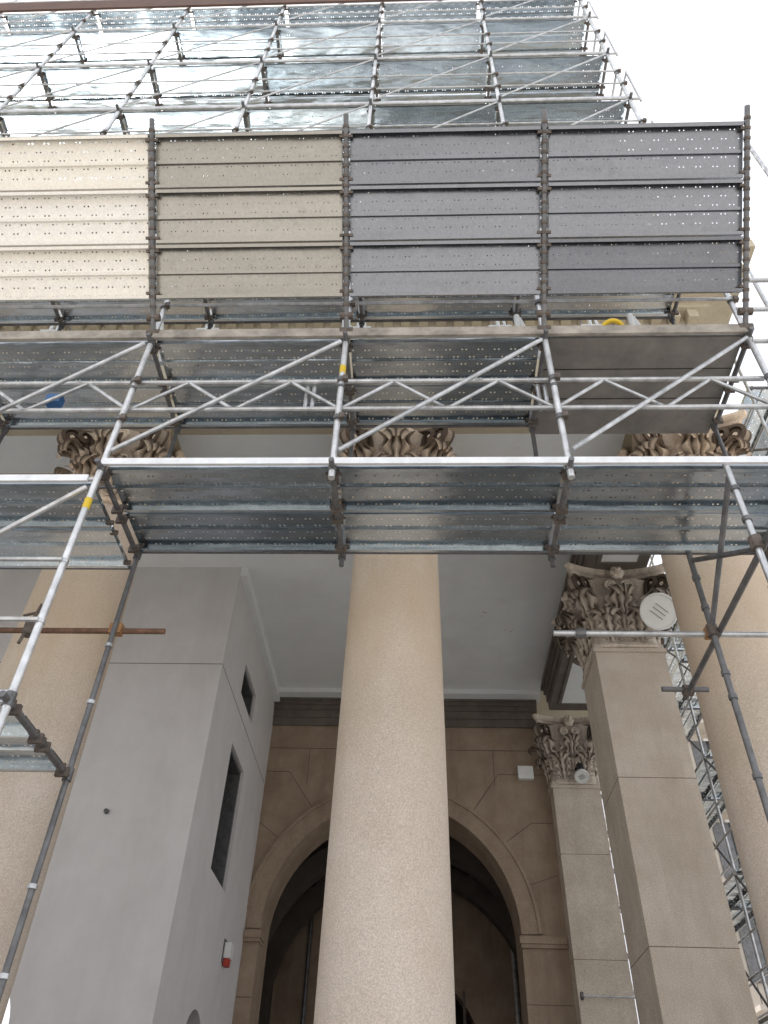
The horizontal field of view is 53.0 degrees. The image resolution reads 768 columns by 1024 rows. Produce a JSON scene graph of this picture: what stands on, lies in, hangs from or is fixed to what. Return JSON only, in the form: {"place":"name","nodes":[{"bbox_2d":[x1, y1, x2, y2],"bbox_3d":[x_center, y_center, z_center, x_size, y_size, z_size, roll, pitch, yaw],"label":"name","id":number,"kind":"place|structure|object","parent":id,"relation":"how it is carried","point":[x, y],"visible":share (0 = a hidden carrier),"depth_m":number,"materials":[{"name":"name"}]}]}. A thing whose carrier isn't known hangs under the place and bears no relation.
{"place":"outdoors","nodes":[
{"label":"outdoors","id":0,"kind":"place"},
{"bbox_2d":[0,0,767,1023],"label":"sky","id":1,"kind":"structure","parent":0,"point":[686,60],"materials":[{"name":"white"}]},
{"bbox_2d":[272,482,650,728],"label":"portico beams","id":2,"kind":"structure","parent":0,"point":[561,684],"depth_m":16.18,"materials":[{"name":"stone"}]},
{"bbox_2d":[608,700,767,1020],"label":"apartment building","id":3,"kind":"structure","parent":0,"point":[747,954],"depth_m":28.01,"materials":[{"name":"grey glass"}]},
{"bbox_3d":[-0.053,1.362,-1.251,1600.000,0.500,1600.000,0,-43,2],"label":"ground","id":4,"kind":"structure","parent":0,"visible":0},
{"bbox_2d":[0,567,273,1023],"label":"plastered wall","id":5,"kind":"structure","parent":4,"relation":"on","point":[140,914],"depth_m":11.08,"materials":[{"name":"grey paint"}]},
{"bbox_2d":[0,482,584,702],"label":"portico ceiling","id":6,"kind":"structure","parent":5,"relation":"on","point":[498,614],"depth_m":14.32,"materials":[{"name":"white paint"}]},
{"bbox_2d":[64,167,653,717],"bbox_3d":[-5.091,1.362,19.809,20.450,7.500,17.340,0,-43,2],"label":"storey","id":7,"kind":"object","parent":6,"relation":"on","point":[542,707],"depth_m":17.26,"materials":[{"name":"stone"}]},
{"bbox_2d":[0,239,755,481],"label":"entablature","id":8,"kind":"structure","parent":7,"relation":"attached to","point":[705,312],"depth_m":11.25,"materials":[{"name":"stone"}]},
{"bbox_2d":[0,434,624,472],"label":"soffit panels","id":9,"kind":"object","parent":8,"relation":"attached to","point":[28,454],"visible":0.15,"depth_m":10.38,"materials":[{"name":"paint"}]},
{"bbox_2d":[0,0,767,1000],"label":"facade scaffolding","id":10,"kind":"object","parent":4,"relation":"on","point":[246,208],"visible":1,"depth_m":7.11,"materials":[{"name":"metal"}]},
{"bbox_2d":[258,836,521,1023],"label":"passage interior","id":11,"kind":"object","parent":4,"relation":"on","point":[486,982],"visible":0.22,"depth_m":18.07,"materials":[{"name":"stone"}]},
{"bbox_2d":[232,726,576,1023],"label":"arched stone wall","id":12,"kind":"structure","parent":4,"relation":"on","point":[500,822],"depth_m":14.78,"materials":[{"name":"brown stone"}]},
{"bbox_2d":[548,781,638,1023],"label":"pier","id":13,"kind":"structure","parent":4,"relation":"on","point":[599,962],"depth_m":13.40,"materials":[{"name":"stone"}]},
{"bbox_2d":[528,714,598,791],"bbox_3d":[3.737,5.052,15.671,1.643,1.387,1.607,0,-43,2],"label":"pier capital","id":14,"kind":"object","parent":13,"relation":"on","point":[564,745],"visible":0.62,"depth_m":15.32,"materials":[{"name":"stone"}]},
{"bbox_2d":[574,763,589,783],"bbox_3d":[3.781,5.006,14.850,0.281,0.453,0.413,0,-43,2],"label":"floodlight","id":15,"kind":"object","parent":14,"relation":"attached to","point":[581,775],"visible":1,"depth_m":14.70,"materials":[{"name":"white paint"}]},
{"bbox_2d":[580,992,634,999],"bbox_3d":[3.648,7.792,12.390,0.960,0.116,0.116,0,-43,2],"label":"tie rod","id":16,"kind":"object","parent":13,"relation":"attached to","point":[582,995],"visible":0.91,"depth_m":12.38,"materials":[{"name":"silver metal"}]},
{"bbox_2d":[581,644,758,1023],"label":"pier","id":17,"kind":"structure","parent":4,"relation":"on","point":[685,958],"depth_m":9.47,"materials":[{"name":"stone"}]},
{"bbox_2d":[552,562,671,678],"bbox_3d":[3.639,1.847,12.187,1.826,1.387,1.917,0,-43,2],"label":"pier capital","id":18,"kind":"object","parent":17,"relation":"on","point":[612,598],"visible":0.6,"depth_m":11.82,"materials":[{"name":"stone"}]},
{"bbox_2d":[639,593,676,629],"bbox_3d":[3.931,1.420,11.339,0.508,0.760,0.670,14,-44,-13],"label":"floodlight","id":19,"kind":"object","parent":18,"relation":"attached to","point":[657,611],"visible":0.94,"depth_m":11.13,"materials":[{"name":"white paint"}]},
{"bbox_2d":[599,360,767,1023],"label":"side scaffolding","id":20,"kind":"object","parent":4,"relation":"on","point":[741,910],"visible":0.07,"depth_m":13.29,"materials":[{"name":"metal"}]},
{"bbox_3d":[-3.713,5.860,4.486,1.480,0.430,1.480,0,-43,2],"label":"base","id":21,"kind":"object","parent":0,"visible":0},
{"bbox_2d":[0,502,140,1023],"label":"shaft","id":22,"kind":"object","parent":21,"relation":"on","point":[56,685],"visible":0.59,"depth_m":7.64,"materials":[{"name":"stone"}]},
{"bbox_2d":[54,414,195,537],"bbox_3d":[-3.473,-0.303,10.149,1.847,1.387,1.847,0,-43,2],"label":"capital","id":23,"kind":"object","parent":22,"relation":"on","point":[82,449],"visible":0.23,"depth_m":9.81,"materials":[{"name":"stone"}]},
{"bbox_3d":[-0.067,5.860,4.331,1.480,0.430,1.480,0,-43,2],"label":"base","id":24,"kind":"object","parent":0,"visible":0},
{"bbox_2d":[314,503,455,1023],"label":"shaft","id":25,"kind":"object","parent":24,"relation":"on","point":[386,950],"visible":0.85,"depth_m":6.68,"materials":[{"name":"stone"}]},
{"bbox_2d":[328,411,465,525],"bbox_3d":[0.173,-0.303,9.995,1.847,1.387,1.847,0,-43,2],"label":"capital","id":26,"kind":"object","parent":25,"relation":"on","point":[410,442],"visible":0.12,"depth_m":9.67,"materials":[{"name":"stone"}]},
{"bbox_3d":[3.600,5.860,4.176,1.480,0.430,1.480,0,-43,2],"label":"base","id":27,"kind":"object","parent":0,"visible":0},
{"bbox_2d":[657,504,767,966],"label":"shaft","id":28,"kind":"object","parent":27,"relation":"on","point":[746,659],"visible":0.63,"depth_m":7.52,"materials":[{"name":"stone"}]},
{"bbox_2d":[607,410,756,538],"bbox_3d":[3.840,-0.303,9.840,1.847,1.387,1.847,0,-43,2],"label":"capital","id":29,"kind":"object","parent":28,"relation":"on","point":[735,434],"visible":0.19,"depth_m":9.54,"materials":[{"name":"stone"}]}
]}

